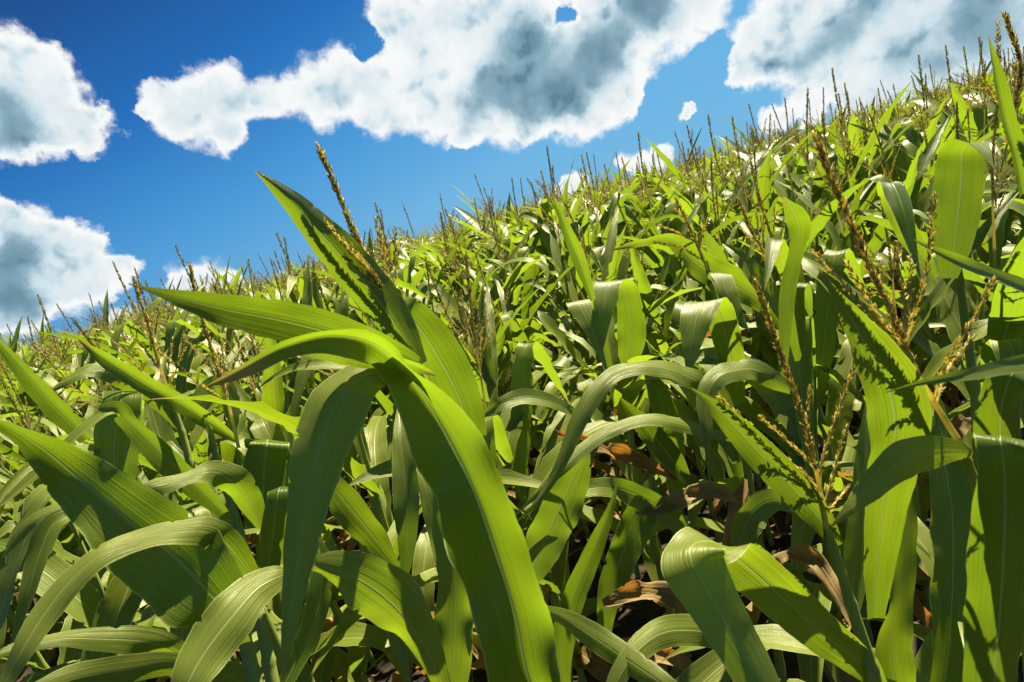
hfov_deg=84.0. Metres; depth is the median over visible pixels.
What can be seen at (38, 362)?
corn plant
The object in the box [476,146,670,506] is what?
corn plant
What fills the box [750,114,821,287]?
corn plant
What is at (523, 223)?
corn plant
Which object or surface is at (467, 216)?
corn plant
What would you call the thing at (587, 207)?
corn plant
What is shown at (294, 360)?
corn plant
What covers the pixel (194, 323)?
corn plant
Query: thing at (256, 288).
corn plant
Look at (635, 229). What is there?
corn plant
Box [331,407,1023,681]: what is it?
litter
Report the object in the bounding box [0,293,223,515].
corn plant
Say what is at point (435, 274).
corn plant
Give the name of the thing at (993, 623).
corn plant
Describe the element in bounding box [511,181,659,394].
corn plant
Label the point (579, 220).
corn plant
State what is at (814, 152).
corn plant
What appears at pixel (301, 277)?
corn plant
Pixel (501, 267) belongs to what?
corn plant
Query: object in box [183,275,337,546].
corn plant
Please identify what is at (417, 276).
corn plant
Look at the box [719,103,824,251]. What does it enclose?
corn plant
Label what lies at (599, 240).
corn plant
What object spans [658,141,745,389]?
corn plant
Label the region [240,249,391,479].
corn plant
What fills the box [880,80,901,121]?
corn plant
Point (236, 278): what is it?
corn plant
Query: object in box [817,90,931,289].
corn plant
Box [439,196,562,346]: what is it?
corn plant
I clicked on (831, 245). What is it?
corn plant
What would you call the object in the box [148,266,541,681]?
corn plant
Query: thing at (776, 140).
corn plant
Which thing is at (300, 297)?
corn plant
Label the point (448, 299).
corn plant
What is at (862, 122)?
corn plant
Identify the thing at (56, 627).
corn plant
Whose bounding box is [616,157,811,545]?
corn plant
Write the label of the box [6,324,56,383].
corn plant
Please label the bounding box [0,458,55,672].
corn plant
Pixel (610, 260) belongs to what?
corn plant
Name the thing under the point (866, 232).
corn plant
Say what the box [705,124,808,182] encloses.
corn plant
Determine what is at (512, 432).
corn plant
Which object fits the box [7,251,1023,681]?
ground
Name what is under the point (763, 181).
corn plant
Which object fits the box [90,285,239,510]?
corn plant
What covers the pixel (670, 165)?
corn plant
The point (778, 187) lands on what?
corn plant
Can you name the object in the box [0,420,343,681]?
corn plant
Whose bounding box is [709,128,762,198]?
corn plant
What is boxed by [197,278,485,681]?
corn plant
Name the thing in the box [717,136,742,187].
corn plant
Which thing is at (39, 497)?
corn plant
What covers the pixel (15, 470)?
corn plant
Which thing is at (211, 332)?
corn plant
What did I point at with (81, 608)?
corn plant
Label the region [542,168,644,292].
corn plant
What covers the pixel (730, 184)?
corn plant
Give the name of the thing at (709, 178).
corn plant
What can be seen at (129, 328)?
corn plant
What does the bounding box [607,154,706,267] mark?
corn plant
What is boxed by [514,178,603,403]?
corn plant
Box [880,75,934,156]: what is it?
corn plant
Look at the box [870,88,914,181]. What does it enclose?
corn plant
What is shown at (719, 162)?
corn plant
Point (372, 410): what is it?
corn plant
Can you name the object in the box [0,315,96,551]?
corn plant
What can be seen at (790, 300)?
corn plant
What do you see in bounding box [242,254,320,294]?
corn plant
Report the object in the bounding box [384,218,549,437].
corn plant
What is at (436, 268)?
corn plant
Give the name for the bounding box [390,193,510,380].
corn plant
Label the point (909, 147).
corn plant
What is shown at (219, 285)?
corn plant
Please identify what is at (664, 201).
corn plant
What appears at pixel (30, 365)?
corn plant
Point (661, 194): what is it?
corn plant
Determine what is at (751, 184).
corn plant
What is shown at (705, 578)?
corn plant
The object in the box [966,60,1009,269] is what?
corn plant
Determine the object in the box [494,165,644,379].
corn plant
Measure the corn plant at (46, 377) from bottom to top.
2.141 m
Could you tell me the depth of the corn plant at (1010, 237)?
2.96 m
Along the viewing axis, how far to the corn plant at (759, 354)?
3.10 m
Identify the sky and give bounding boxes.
[0,0,1023,344]
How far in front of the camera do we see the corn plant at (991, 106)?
3.21 m
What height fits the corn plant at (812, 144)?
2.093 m
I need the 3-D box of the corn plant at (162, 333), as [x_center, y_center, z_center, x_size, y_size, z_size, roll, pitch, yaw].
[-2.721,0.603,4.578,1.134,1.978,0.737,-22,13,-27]
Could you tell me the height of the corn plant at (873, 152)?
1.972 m
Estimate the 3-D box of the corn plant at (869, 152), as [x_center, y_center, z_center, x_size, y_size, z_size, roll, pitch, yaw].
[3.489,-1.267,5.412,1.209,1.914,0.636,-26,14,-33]
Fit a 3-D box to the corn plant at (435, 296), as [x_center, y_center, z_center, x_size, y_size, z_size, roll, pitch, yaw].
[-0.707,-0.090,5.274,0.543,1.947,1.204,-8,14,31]
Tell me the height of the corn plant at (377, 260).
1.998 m
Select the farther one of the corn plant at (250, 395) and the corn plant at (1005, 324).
the corn plant at (250, 395)
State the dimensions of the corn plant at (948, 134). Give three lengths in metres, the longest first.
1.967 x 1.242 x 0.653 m
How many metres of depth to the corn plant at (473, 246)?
5.22 m
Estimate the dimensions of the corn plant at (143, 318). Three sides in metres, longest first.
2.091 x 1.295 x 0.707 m
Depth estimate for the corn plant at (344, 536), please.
2.39 m
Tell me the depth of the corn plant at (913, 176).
2.36 m
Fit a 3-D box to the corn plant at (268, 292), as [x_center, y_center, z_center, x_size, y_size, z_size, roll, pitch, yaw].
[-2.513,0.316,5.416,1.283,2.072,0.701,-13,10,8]
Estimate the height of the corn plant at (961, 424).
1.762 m
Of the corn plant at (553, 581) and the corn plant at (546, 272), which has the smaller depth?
the corn plant at (553, 581)
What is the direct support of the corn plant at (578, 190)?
on the ground
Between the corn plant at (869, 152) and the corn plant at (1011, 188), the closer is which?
the corn plant at (1011, 188)
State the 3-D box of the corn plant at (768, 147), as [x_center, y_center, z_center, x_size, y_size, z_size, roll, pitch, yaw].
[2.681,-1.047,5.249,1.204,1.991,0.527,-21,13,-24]
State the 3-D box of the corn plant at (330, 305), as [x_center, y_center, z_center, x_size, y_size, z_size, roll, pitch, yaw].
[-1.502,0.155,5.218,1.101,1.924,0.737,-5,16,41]
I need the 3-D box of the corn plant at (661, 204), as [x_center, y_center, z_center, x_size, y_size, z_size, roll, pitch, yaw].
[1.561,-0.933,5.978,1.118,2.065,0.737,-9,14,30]
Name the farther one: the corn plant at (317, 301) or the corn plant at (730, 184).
the corn plant at (730, 184)
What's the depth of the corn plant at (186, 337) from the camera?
4.45 m
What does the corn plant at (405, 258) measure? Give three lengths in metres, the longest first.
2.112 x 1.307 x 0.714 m
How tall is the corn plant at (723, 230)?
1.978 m
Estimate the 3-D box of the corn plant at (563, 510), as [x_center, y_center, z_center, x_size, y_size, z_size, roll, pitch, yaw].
[0.266,0.475,1.756,0.817,1.807,1.053,-19,12,-17]
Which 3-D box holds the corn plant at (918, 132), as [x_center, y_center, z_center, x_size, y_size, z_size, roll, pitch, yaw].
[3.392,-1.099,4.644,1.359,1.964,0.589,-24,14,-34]
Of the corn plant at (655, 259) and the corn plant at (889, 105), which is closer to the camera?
the corn plant at (655, 259)
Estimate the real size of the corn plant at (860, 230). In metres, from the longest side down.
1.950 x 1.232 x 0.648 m
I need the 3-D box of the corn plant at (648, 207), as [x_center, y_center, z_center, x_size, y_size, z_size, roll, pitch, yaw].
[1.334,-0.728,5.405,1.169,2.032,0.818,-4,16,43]
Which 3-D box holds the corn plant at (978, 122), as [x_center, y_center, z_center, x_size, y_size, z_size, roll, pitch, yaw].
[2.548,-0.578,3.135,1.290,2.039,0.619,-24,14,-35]
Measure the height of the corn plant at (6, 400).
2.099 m
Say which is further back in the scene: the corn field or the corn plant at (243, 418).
the corn field
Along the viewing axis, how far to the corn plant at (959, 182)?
1.02 m
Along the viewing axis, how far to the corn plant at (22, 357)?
5.54 m
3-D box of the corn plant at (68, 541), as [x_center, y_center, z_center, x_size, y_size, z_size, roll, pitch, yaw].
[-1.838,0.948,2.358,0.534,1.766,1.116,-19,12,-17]
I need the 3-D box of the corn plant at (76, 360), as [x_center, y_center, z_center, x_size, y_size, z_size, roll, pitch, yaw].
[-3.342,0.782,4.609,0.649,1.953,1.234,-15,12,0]
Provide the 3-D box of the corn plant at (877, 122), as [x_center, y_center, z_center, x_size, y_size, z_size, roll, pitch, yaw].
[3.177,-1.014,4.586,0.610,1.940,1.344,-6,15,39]
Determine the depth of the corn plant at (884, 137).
3.05 m
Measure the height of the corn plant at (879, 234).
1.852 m
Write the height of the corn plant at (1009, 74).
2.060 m
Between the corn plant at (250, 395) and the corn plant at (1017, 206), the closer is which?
the corn plant at (1017, 206)
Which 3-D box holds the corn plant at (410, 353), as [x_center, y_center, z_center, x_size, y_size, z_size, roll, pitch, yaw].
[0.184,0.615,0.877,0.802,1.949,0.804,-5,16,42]
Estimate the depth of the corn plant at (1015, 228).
2.71 m
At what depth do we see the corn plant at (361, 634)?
1.42 m
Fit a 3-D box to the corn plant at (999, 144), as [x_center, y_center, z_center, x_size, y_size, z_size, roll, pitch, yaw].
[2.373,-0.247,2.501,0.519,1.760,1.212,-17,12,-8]
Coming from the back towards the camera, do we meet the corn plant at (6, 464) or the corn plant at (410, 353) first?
the corn plant at (6, 464)
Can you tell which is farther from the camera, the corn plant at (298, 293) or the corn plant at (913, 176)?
the corn plant at (298, 293)
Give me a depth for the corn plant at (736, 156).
5.67 m
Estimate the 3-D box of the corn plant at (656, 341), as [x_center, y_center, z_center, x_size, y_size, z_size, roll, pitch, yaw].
[0.753,0.245,2.347,1.206,1.739,0.514,-23,14,-32]
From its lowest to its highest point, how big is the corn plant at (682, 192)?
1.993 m
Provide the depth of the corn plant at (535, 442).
2.28 m
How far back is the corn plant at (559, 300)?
5.18 m
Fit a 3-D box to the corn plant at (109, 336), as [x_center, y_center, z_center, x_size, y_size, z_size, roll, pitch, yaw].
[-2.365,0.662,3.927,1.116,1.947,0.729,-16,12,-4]
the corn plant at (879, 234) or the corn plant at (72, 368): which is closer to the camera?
the corn plant at (879, 234)
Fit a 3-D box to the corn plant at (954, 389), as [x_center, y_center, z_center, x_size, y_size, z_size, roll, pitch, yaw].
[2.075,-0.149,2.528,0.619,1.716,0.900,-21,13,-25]
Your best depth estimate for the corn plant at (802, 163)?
4.40 m
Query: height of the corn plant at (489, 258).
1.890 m
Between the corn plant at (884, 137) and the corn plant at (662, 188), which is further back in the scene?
the corn plant at (662, 188)
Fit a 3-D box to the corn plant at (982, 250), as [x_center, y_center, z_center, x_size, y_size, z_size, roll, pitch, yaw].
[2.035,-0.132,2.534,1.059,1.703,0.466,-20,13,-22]
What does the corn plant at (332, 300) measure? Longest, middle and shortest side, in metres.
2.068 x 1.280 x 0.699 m
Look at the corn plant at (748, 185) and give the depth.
4.44 m
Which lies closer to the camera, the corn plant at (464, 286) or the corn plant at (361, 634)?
the corn plant at (361, 634)
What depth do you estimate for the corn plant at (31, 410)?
2.92 m
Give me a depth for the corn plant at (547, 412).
2.34 m
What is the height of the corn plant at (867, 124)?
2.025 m
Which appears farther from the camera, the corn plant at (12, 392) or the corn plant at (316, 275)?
the corn plant at (316, 275)
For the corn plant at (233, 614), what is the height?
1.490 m
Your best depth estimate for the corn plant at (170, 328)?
3.08 m
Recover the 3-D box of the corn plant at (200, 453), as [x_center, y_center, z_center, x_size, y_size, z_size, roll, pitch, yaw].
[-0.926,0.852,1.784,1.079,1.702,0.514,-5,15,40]
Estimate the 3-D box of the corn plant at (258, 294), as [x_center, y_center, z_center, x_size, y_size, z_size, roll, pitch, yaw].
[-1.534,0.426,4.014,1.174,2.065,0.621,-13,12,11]
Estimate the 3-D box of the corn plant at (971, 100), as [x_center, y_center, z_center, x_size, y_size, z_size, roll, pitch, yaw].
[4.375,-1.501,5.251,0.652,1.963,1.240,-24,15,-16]
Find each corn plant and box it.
[0,262,314,681]
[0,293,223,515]
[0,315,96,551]
[0,316,346,654]
[0,317,47,466]
[0,333,255,547]
[0,338,54,397]
[0,338,84,500]
[0,344,79,633]
[0,348,70,600]
[0,350,61,385]
[0,356,237,610]
[0,363,146,564]
[0,366,88,437]
[0,370,139,624]
[0,374,259,681]
[0,385,139,632]
[0,391,63,658]
[0,403,29,497]
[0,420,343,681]
[0,434,109,673]
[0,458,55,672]
[0,577,45,681]
[3,484,32,665]
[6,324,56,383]
[10,325,87,415]
[11,348,48,470]
[12,319,93,378]
[26,342,259,681]
[33,324,83,371]
[35,267,256,551]
[38,316,103,382]
[45,304,133,400]
[47,302,178,417]
[52,275,423,681]
[53,333,256,563]
[56,261,255,556]
[59,300,175,384]
[62,288,129,356]
[76,307,130,362]
[80,280,260,435]
[87,377,342,662]
[89,312,161,419]
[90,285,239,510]
[103,301,193,385]
[108,289,181,359]
[119,279,191,431]
[122,275,259,437]
[123,316,254,397]
[128,141,676,681]
[130,284,182,450]
[133,244,358,545]
[141,314,245,460]
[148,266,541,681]
[149,294,246,381]
[156,280,266,399]
[169,288,376,667]
[171,410,473,681]
[175,275,248,395]
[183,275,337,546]
[191,268,279,400]
[196,283,253,393]
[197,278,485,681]
[199,255,246,391]
[207,266,247,357]
[207,356,334,678]
[224,266,301,404]
[227,259,435,623]
[230,258,307,416]
[232,261,306,298]
[238,232,393,550]
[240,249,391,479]
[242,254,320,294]
[251,257,301,301]
[257,251,617,681]
[258,258,341,473]
[262,254,334,289]
[265,236,367,493]
[265,257,341,472]
[269,251,334,387]
[272,260,341,308]
[279,251,408,480]
[282,245,397,415]
[291,277,440,681]
[292,201,518,506]
[306,255,390,489]
[319,227,440,394]
[322,277,385,384]
[326,220,457,316]
[340,225,402,388]
[341,207,510,516]
[349,257,692,681]
[349,274,461,330]
[363,208,459,333]
[371,204,519,342]
[376,229,399,273]
[377,236,454,328]
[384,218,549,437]
[386,255,618,540]
[386,256,576,537]
[387,228,438,284]
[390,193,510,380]
[396,211,550,491]
[406,215,489,283]
[408,239,453,313]
[417,224,477,264]
[418,224,523,325]
[419,198,556,354]
[422,206,568,475]
[426,217,516,322]
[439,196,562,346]
[446,177,584,450]
[448,201,612,527]
[449,186,565,365]
[451,173,576,386]
[472,251,619,574]
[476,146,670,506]
[484,197,916,681]
[487,177,581,386]
[487,211,505,340]
[490,195,547,331]
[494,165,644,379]
[507,185,630,353]
[509,192,562,345]
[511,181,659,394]
[512,151,674,413]
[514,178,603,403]
[516,191,721,673]
[523,229,705,578]
[528,181,563,297]
[531,170,658,519]
[534,198,706,536]
[539,198,781,542]
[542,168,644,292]
[548,182,592,226]
[551,158,589,206]
[553,483,769,681]
[562,163,657,301]
[567,177,664,304]
[571,153,697,467]
[575,157,730,344]
[575,169,631,224]
[581,169,647,276]
[586,147,629,271]
[587,152,684,359]
[598,155,686,345]
[601,132,761,359]
[602,276,932,681]
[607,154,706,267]
[611,124,851,463]
[611,196,931,681]
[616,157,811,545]
[616,179,686,302]
[623,168,675,295]
[626,150,671,295]
[629,104,850,454]
[629,129,743,265]
[630,131,735,293]
[630,147,727,337]
[630,156,707,297]
[642,161,732,263]
[648,149,796,348]
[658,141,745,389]
[659,127,1023,681]
[672,150,747,236]
[672,157,931,647]
[676,147,870,543]
[679,145,764,402]
[687,135,795,358]
[700,126,789,232]
[702,115,813,426]
[702,137,733,244]
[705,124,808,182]
[708,97,883,280]
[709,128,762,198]
[710,161,895,525]
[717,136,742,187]
[718,128,751,247]
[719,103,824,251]
[728,87,952,435]
[731,121,757,167]
[736,127,822,254]
[745,177,1018,613]
[750,112,960,418]
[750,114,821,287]
[768,68,942,420]
[768,121,814,162]
[770,108,821,252]
[771,104,865,254]
[775,103,869,282]
[781,87,879,250]
[782,93,955,393]
[796,100,839,164]
[797,108,899,280]
[803,82,896,318]
[805,97,883,290]
[812,112,1023,439]
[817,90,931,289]
[843,97,896,281]
[843,101,1023,486]
[845,10,1023,655]
[849,44,1023,369]
[857,102,1023,680]
[859,100,921,260]
[863,108,1023,409]
[866,85,915,128]
[866,104,906,285]
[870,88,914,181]
[873,98,905,130]
[874,46,1023,209]
[878,54,1022,392]
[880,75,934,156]
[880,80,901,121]
[887,90,963,159]
[893,73,967,333]
[900,97,1021,430]
[910,63,1002,126]
[914,240,1023,681]
[917,73,1023,139]
[922,179,1023,427]
[928,62,1023,183]
[929,86,1023,245]
[943,35,1015,331]
[951,42,1023,110]
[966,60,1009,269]
[972,49,1023,213]
[979,48,1016,92]
[984,183,1017,192]
[985,152,1020,304]
[992,54,1023,137]
[999,115,1023,241]
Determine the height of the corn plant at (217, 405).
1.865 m
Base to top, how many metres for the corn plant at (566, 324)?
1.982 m
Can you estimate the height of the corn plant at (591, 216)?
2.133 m
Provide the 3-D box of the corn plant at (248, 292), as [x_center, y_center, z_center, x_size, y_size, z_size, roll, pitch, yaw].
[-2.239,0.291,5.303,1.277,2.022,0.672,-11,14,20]
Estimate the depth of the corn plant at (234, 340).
4.21 m
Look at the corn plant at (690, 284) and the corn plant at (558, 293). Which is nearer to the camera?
the corn plant at (690, 284)
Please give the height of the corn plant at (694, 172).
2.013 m
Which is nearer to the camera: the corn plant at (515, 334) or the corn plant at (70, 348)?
the corn plant at (515, 334)
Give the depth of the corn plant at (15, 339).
4.74 m
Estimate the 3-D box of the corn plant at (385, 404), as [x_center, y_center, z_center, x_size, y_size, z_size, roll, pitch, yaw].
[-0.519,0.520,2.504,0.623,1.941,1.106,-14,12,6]
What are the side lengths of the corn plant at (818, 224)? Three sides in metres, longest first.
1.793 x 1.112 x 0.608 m
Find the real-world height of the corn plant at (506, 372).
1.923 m
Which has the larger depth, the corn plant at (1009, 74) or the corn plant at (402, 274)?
the corn plant at (1009, 74)
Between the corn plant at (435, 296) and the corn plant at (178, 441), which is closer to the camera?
the corn plant at (178, 441)
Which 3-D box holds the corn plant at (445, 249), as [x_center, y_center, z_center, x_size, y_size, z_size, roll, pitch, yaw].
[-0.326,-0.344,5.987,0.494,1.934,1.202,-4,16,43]
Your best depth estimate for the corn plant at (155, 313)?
5.25 m
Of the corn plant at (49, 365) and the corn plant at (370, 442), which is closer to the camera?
the corn plant at (370, 442)
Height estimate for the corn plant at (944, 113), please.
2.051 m
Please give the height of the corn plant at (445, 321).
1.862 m
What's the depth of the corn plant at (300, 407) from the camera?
4.32 m
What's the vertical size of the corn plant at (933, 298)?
1.631 m
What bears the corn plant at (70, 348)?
on the ground
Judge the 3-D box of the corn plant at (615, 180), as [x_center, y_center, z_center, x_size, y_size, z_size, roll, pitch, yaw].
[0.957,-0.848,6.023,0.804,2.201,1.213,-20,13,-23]
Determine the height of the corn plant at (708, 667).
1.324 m
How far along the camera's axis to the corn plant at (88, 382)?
3.83 m
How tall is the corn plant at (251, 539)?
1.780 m
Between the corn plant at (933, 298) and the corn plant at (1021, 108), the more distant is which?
the corn plant at (1021, 108)
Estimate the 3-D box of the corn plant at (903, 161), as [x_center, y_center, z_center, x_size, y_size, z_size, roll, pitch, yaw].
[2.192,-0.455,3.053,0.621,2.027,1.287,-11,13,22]
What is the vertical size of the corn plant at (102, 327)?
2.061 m
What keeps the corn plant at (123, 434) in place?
on the ground
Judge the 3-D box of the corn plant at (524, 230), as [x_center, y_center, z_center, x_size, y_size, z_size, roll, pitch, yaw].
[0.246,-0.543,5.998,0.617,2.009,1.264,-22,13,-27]
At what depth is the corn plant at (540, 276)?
5.09 m
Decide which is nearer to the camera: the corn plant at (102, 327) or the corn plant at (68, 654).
the corn plant at (68, 654)
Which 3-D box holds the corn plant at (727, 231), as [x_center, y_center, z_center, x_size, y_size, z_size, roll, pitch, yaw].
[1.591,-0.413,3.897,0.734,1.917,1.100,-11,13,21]
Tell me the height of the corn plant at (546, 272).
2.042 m
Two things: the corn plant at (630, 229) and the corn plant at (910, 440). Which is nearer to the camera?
the corn plant at (910, 440)
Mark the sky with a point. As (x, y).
(131, 131)
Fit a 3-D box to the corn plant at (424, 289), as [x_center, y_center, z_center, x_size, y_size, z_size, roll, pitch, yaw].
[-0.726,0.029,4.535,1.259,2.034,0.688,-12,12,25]
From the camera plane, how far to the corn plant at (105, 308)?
6.13 m
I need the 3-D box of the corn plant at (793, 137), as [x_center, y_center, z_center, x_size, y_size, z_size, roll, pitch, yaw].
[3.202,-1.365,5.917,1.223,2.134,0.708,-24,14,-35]
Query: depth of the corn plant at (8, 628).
2.65 m
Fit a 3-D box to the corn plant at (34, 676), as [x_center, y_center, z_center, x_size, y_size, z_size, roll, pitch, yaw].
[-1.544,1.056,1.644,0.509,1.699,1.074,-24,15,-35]
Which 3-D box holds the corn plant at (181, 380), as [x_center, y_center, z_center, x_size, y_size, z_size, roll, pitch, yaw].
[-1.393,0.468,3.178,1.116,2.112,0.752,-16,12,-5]
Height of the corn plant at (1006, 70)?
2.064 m
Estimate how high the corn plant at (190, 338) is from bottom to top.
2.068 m
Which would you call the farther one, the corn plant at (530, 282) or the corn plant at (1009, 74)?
the corn plant at (1009, 74)
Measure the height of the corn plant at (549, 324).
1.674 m
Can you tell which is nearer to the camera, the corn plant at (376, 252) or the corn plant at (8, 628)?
the corn plant at (8, 628)
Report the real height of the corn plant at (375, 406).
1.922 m
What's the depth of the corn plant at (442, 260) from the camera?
4.36 m
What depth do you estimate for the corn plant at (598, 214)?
3.13 m
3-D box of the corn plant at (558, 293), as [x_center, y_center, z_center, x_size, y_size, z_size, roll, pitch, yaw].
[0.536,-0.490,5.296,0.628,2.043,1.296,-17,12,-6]
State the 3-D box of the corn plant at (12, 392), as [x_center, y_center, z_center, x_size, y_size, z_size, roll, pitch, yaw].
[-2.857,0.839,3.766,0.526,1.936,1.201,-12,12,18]
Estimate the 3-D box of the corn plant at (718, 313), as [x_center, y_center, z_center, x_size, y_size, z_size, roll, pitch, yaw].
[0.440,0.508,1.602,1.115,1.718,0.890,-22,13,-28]
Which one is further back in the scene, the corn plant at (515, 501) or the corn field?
the corn field
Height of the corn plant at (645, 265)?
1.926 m
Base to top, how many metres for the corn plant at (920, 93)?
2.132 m
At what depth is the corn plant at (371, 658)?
2.35 m
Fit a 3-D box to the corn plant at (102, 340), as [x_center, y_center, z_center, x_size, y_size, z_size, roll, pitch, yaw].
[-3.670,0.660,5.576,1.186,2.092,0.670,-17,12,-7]
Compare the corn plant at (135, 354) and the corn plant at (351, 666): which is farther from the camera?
the corn plant at (135, 354)
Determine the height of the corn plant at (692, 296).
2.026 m
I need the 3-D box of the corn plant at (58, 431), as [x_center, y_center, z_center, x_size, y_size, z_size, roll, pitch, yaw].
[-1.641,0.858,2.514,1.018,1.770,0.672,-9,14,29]
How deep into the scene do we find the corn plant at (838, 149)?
3.57 m
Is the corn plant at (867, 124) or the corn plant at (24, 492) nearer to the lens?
the corn plant at (24, 492)
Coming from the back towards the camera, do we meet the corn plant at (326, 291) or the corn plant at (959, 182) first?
the corn plant at (326, 291)
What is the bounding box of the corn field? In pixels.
[0,57,1022,394]
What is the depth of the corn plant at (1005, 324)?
1.46 m
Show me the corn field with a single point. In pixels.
(436, 243)
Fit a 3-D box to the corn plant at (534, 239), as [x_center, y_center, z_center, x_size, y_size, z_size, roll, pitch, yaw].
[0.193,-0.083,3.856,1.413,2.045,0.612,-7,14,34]
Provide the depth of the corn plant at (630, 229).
3.64 m
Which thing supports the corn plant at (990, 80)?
on the ground
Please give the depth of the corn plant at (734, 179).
5.16 m
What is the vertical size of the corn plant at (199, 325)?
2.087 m
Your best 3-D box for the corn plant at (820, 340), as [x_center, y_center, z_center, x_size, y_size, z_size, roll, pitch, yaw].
[0.936,0.313,1.733,0.848,1.767,0.706,-14,12,9]
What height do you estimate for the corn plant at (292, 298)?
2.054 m
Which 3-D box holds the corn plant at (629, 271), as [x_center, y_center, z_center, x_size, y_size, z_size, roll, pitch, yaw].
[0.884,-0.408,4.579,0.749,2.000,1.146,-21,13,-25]
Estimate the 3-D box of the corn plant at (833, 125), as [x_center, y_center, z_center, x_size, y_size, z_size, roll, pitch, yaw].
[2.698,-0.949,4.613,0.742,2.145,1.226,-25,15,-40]
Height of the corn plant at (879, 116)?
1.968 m
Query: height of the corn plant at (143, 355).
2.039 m
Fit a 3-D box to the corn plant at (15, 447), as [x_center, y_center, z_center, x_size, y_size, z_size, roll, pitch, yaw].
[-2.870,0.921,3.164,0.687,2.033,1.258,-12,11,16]

